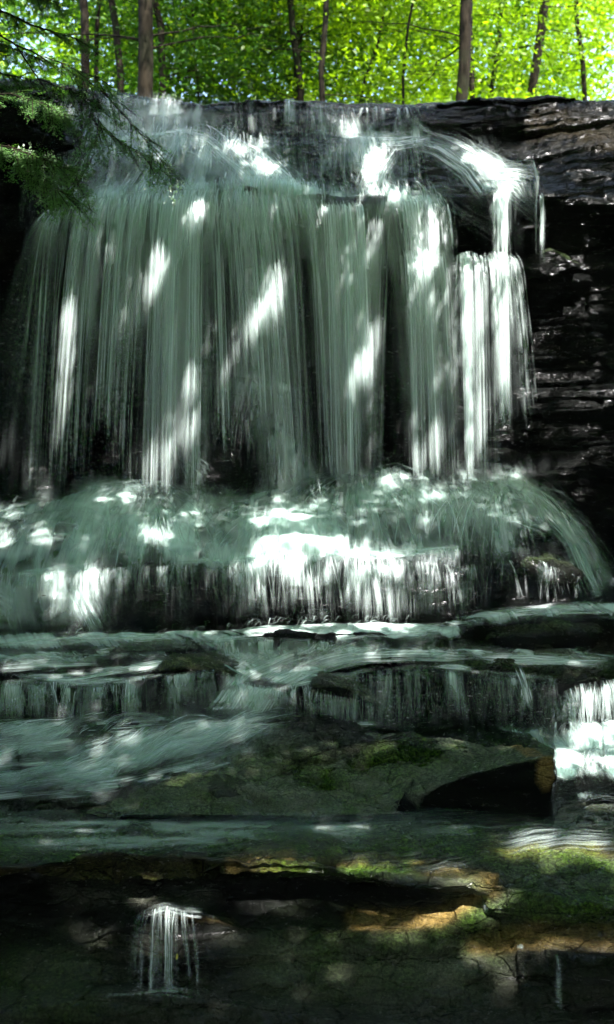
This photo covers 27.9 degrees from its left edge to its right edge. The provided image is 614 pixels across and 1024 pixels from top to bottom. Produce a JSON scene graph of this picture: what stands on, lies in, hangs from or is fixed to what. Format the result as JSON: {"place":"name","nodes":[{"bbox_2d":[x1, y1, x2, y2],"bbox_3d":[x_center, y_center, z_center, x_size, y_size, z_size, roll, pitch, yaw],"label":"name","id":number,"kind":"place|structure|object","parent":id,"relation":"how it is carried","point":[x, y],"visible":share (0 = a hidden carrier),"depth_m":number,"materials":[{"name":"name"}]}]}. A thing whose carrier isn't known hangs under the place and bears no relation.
{"place":"outdoors","nodes":[
{"label":"outdoors","id":0,"kind":"place"},
{"bbox_2d":[0,719,269,798],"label":"runout stream","id":1,"kind":"structure","parent":0,"point":[104,778],"depth_m":6.67,"materials":[{"name":"liquid"}]},
{"bbox_2d":[48,188,540,495],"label":"waterfall","id":2,"kind":"structure","parent":0,"point":[298,488],"depth_m":9.07,"materials":[{"name":"liquid"}]},
{"bbox_2d":[0,78,613,577],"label":"cliff","id":3,"kind":"structure","parent":0,"point":[82,406],"depth_m":9.68,"materials":[{"name":"black stone"}]},
{"bbox_2d":[0,98,82,150],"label":"bank rock","id":4,"kind":"object","parent":3,"relation":"on","point":[17,129],"visible":0.57,"depth_m":9.03,"materials":[{"name":"black stone"}]},
{"bbox_2d":[60,107,516,213],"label":"cascade","id":5,"kind":"object","parent":3,"relation":"attached to","point":[285,188],"visible":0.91,"depth_m":9.33,"materials":[{"name":"liquid"}]},
{"bbox_2d":[509,248,579,280],"bbox_3d":[1.801,-1.886,9.586,0.568,0.274,0.605,0,0,0],"label":"cliff shelf rock","id":6,"kind":"object","parent":3,"relation":"attached to","point":[548,264],"visible":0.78,"depth_m":9.31,"materials":[{"name":"black stone"}]},
{"bbox_2d":[0,726,613,1023],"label":"streambed ledges","id":7,"kind":"object","parent":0,"point":[406,919],"visible":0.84,"depth_m":5.05,"materials":[{"name":"grey stone"}]},
{"bbox_2d":[78,733,414,827],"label":"slanted slab","id":8,"kind":"structure","parent":7,"relation":"on","point":[271,795],"depth_m":6.01,"materials":[{"name":"grey stone"}]},
{"bbox_2d":[397,737,556,828],"bbox_3d":[0.845,1.442,6.239,0.827,0.626,0.861,0,0,12],"label":"tilted boulder","id":9,"kind":"object","parent":7,"relation":"on","point":[498,787],"visible":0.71,"depth_m":5.86,"materials":[{"name":"grey stone"}]},
{"bbox_2d":[531,684,613,794],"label":"cascade","id":10,"kind":"object","parent":7,"relation":"on","point":[596,740],"visible":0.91,"depth_m":6.92,"materials":[{"name":"liquid"}]},
{"bbox_2d":[0,479,613,773],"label":"stepped ledges","id":11,"kind":"object","parent":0,"point":[464,574],"visible":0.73,"depth_m":8.00,"materials":[{"name":"black stone"}]},
{"bbox_2d":[33,594,55,620],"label":"wet rock","id":12,"kind":"object","parent":11,"relation":"on","point":[43,608],"visible":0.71,"depth_m":8.09,"materials":[{"name":"grey stone"}]},
{"bbox_2d":[71,729,134,757],"bbox_3d":[-1.133,1.306,7.080,0.393,0.144,0.407,0,0,0],"label":"wet rock","id":13,"kind":"object","parent":11,"relation":"on","point":[84,745],"visible":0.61,"depth_m":6.90,"materials":[{"name":"grey stone"}]},
{"bbox_2d":[109,634,198,661],"bbox_3d":[-0.957,0.861,7.854,0.572,0.168,0.411,0,0,0],"label":"wet rock","id":14,"kind":"object","parent":11,"relation":"on","point":[155,649],"visible":0.81,"depth_m":7.70,"materials":[{"name":"grey stone"}]},
{"bbox_2d":[157,651,242,696],"bbox_3d":[-0.650,0.970,7.471,0.515,0.242,0.394,0,0,0],"label":"wet rock","id":15,"kind":"object","parent":11,"relation":"on","point":[208,672],"visible":0.95,"depth_m":7.30,"materials":[{"name":"grey stone"}]},
{"bbox_2d":[268,714,300,728],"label":"wet rock","id":16,"kind":"object","parent":11,"relation":"on","point":[278,724],"visible":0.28,"depth_m":7.05,"materials":[{"name":"grey stone"}]},
{"bbox_2d":[0,470,592,605],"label":"splash apron","id":17,"kind":"object","parent":11,"relation":"on","point":[293,527],"visible":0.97,"depth_m":8.49,"materials":[{"name":"liquid"}]},
{"bbox_2d":[0,637,606,745],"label":"step cascades","id":18,"kind":"structure","parent":11,"relation":"on","point":[260,664],"depth_m":7.59,"materials":[{"name":"liquid"}]},
{"bbox_2d":[0,551,613,647],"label":"curtain","id":19,"kind":"object","parent":11,"relation":"on","point":[388,629],"visible":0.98,"depth_m":7.88,"materials":[{"name":"liquid"}]},
{"bbox_2d":[303,670,380,722],"bbox_3d":[0.206,1.097,7.363,0.459,0.284,0.411,0,0,0],"label":"wet rock","id":20,"kind":"object","parent":11,"relation":"on","point":[343,696],"visible":0.95,"depth_m":7.21,"materials":[{"name":"grey stone"}]},
{"bbox_2d":[485,618,602,655],"bbox_3d":[1.494,0.783,7.887,0.814,0.263,0.456,0,0,0],"label":"wet rock","id":21,"kind":"object","parent":11,"relation":"on","point":[560,633],"visible":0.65,"depth_m":7.70,"materials":[{"name":"black stone"}]},
{"bbox_2d":[509,551,584,590],"bbox_3d":[1.588,0.455,8.379,0.534,0.390,0.510,0,0,0],"label":"dark rock knob","id":22,"kind":"object","parent":11,"relation":"on","point":[555,568],"visible":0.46,"depth_m":8.18,"materials":[{"name":"black stone"}]},
{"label":"forest floor","id":23,"kind":"structure","parent":0,"visible":0},
{"bbox_2d":[0,0,285,104],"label":"forest tree","id":24,"kind":"object","parent":23,"relation":"on","point":[84,7],"visible":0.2,"depth_m":15.53,"materials":[{"name":"green plant"}]},
{"bbox_2d":[13,0,288,104],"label":"forest tree","id":25,"kind":"object","parent":23,"relation":"on","point":[119,69],"visible":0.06,"depth_m":15.19,"materials":[{"name":"green plant"}]},
{"bbox_2d":[9,0,305,97],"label":"forest tree","id":26,"kind":"object","parent":23,"relation":"on","point":[97,42],"visible":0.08,"depth_m":16.73,"materials":[{"name":"green plant"}]},
{"bbox_2d":[0,0,397,101],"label":"forest tree","id":27,"kind":"object","parent":23,"relation":"on","point":[144,32],"visible":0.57,"depth_m":14.88,"materials":[{"name":"green plant"}]},
{"bbox_2d":[53,0,390,104],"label":"forest tree","id":28,"kind":"object","parent":23,"relation":"on","point":[157,11],"visible":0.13,"depth_m":15.94,"materials":[{"name":"green plant"}]},
{"bbox_2d":[70,0,373,104],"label":"forest tree","id":29,"kind":"object","parent":23,"relation":"on","point":[197,88],"visible":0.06,"depth_m":16.87,"materials":[{"name":"green plant"}]},
{"bbox_2d":[50,0,451,104],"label":"forest tree","id":30,"kind":"object","parent":23,"relation":"on","point":[294,45],"visible":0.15,"depth_m":16.17,"materials":[{"name":"green plant"}]},
{"bbox_2d":[0,0,613,103],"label":"distant forest","id":31,"kind":"object","parent":23,"relation":"on","point":[61,81],"visible":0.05,"depth_m":30.26,"materials":[{"name":"green plant"}]},
{"bbox_2d":[162,0,477,102],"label":"forest tree","id":32,"kind":"object","parent":23,"relation":"on","point":[299,40],"visible":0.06,"depth_m":17.23,"materials":[{"name":"green plant"}]},
{"bbox_2d":[183,0,485,103],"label":"forest tree","id":33,"kind":"object","parent":23,"relation":"on","point":[363,89],"visible":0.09,"depth_m":17.23,"materials":[{"name":"green plant"}]},
{"bbox_2d":[79,0,590,103],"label":"forest tree","id":34,"kind":"object","parent":23,"relation":"on","point":[324,30],"visible":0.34,"depth_m":15.59,"materials":[{"name":"green plant"}]},
{"bbox_2d":[163,0,613,104],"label":"forest tree","id":35,"kind":"object","parent":23,"relation":"on","point":[486,73],"visible":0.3,"depth_m":15.71,"materials":[{"name":"green plant"}]},
{"bbox_2d":[209,0,613,104],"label":"forest tree","id":36,"kind":"object","parent":23,"relation":"on","point":[464,65],"visible":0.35,"depth_m":15.23,"materials":[{"name":"green plant"}]},
{"bbox_2d":[219,0,610,103],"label":"forest tree","id":37,"kind":"object","parent":23,"relation":"on","point":[472,86],"visible":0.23,"depth_m":16.73,"materials":[{"name":"green plant"}]},
{"bbox_2d":[278,0,613,103],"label":"forest tree","id":38,"kind":"object","parent":23,"relation":"on","point":[493,70],"visible":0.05,"depth_m":18.44,"materials":[{"name":"green plant"}]},
{"bbox_2d":[345,0,613,100],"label":"forest tree","id":39,"kind":"object","parent":23,"relation":"on","point":[534,77],"visible":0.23,"depth_m":17.62,"materials":[{"name":"green plant"}]},
{"bbox_2d":[346,0,613,100],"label":"forest tree","id":40,"kind":"object","parent":23,"relation":"on","point":[582,81],"visible":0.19,"depth_m":18.81,"materials":[{"name":"green plant"}]},
{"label":"stream banks","id":41,"kind":"structure","parent":0,"visible":0},
{"bbox_3d":[-5.121,-3.819,1.084,11.935,8.838,21.772,0,0,0],"label":"overhanging tree","id":42,"kind":"object","parent":41,"relation":"on","visible":0},
{"bbox_2d":[0,85,94,140],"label":"hemlock branch","id":43,"kind":"object","parent":42,"relation":"attached to","point":[59,115],"visible":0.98,"depth_m":6.97,"materials":[{"name":"green plant"}]},
{"bbox_2d":[0,142,97,224],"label":"hemlock branch","id":44,"kind":"object","parent":42,"relation":"attached to","point":[30,159],"visible":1,"depth_m":6.84,"materials":[{"name":"green plant"}]},
{"bbox_2d":[0,0,109,95],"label":"hemlock branch","id":45,"kind":"object","parent":42,"relation":"attached to","point":[8,48],"visible":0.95,"depth_m":8.09,"materials":[{"name":"green plant"}]},
{"bbox_2d":[0,34,127,145],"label":"hemlock branch","id":46,"kind":"object","parent":42,"relation":"attached to","point":[75,72],"visible":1,"depth_m":6.76,"materials":[{"name":"green plant"}]},
{"bbox_2d":[40,66,193,231],"bbox_3d":[-1.075,-2.058,7.082,0.905,0.937,0.386,0,0,-15],"label":"hemlock branch","id":47,"kind":"object","parent":42,"relation":"attached to","point":[120,142],"visible":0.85,"depth_m":7.05,"materials":[{"name":"green plant"}]},
{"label":"shelf water","id":48,"kind":"structure","parent":0,"visible":0},
{"bbox_2d":[200,769,244,797],"bbox_3d":[-0.410,1.410,6.253,0.398,0.174,0.419,0,0,0],"label":"wet rock","id":49,"kind":"object","parent":48,"relation":"on","point":[219,787],"visible":0.28,"depth_m":6.13,"materials":[{"name":"grey stone"}]}
]}

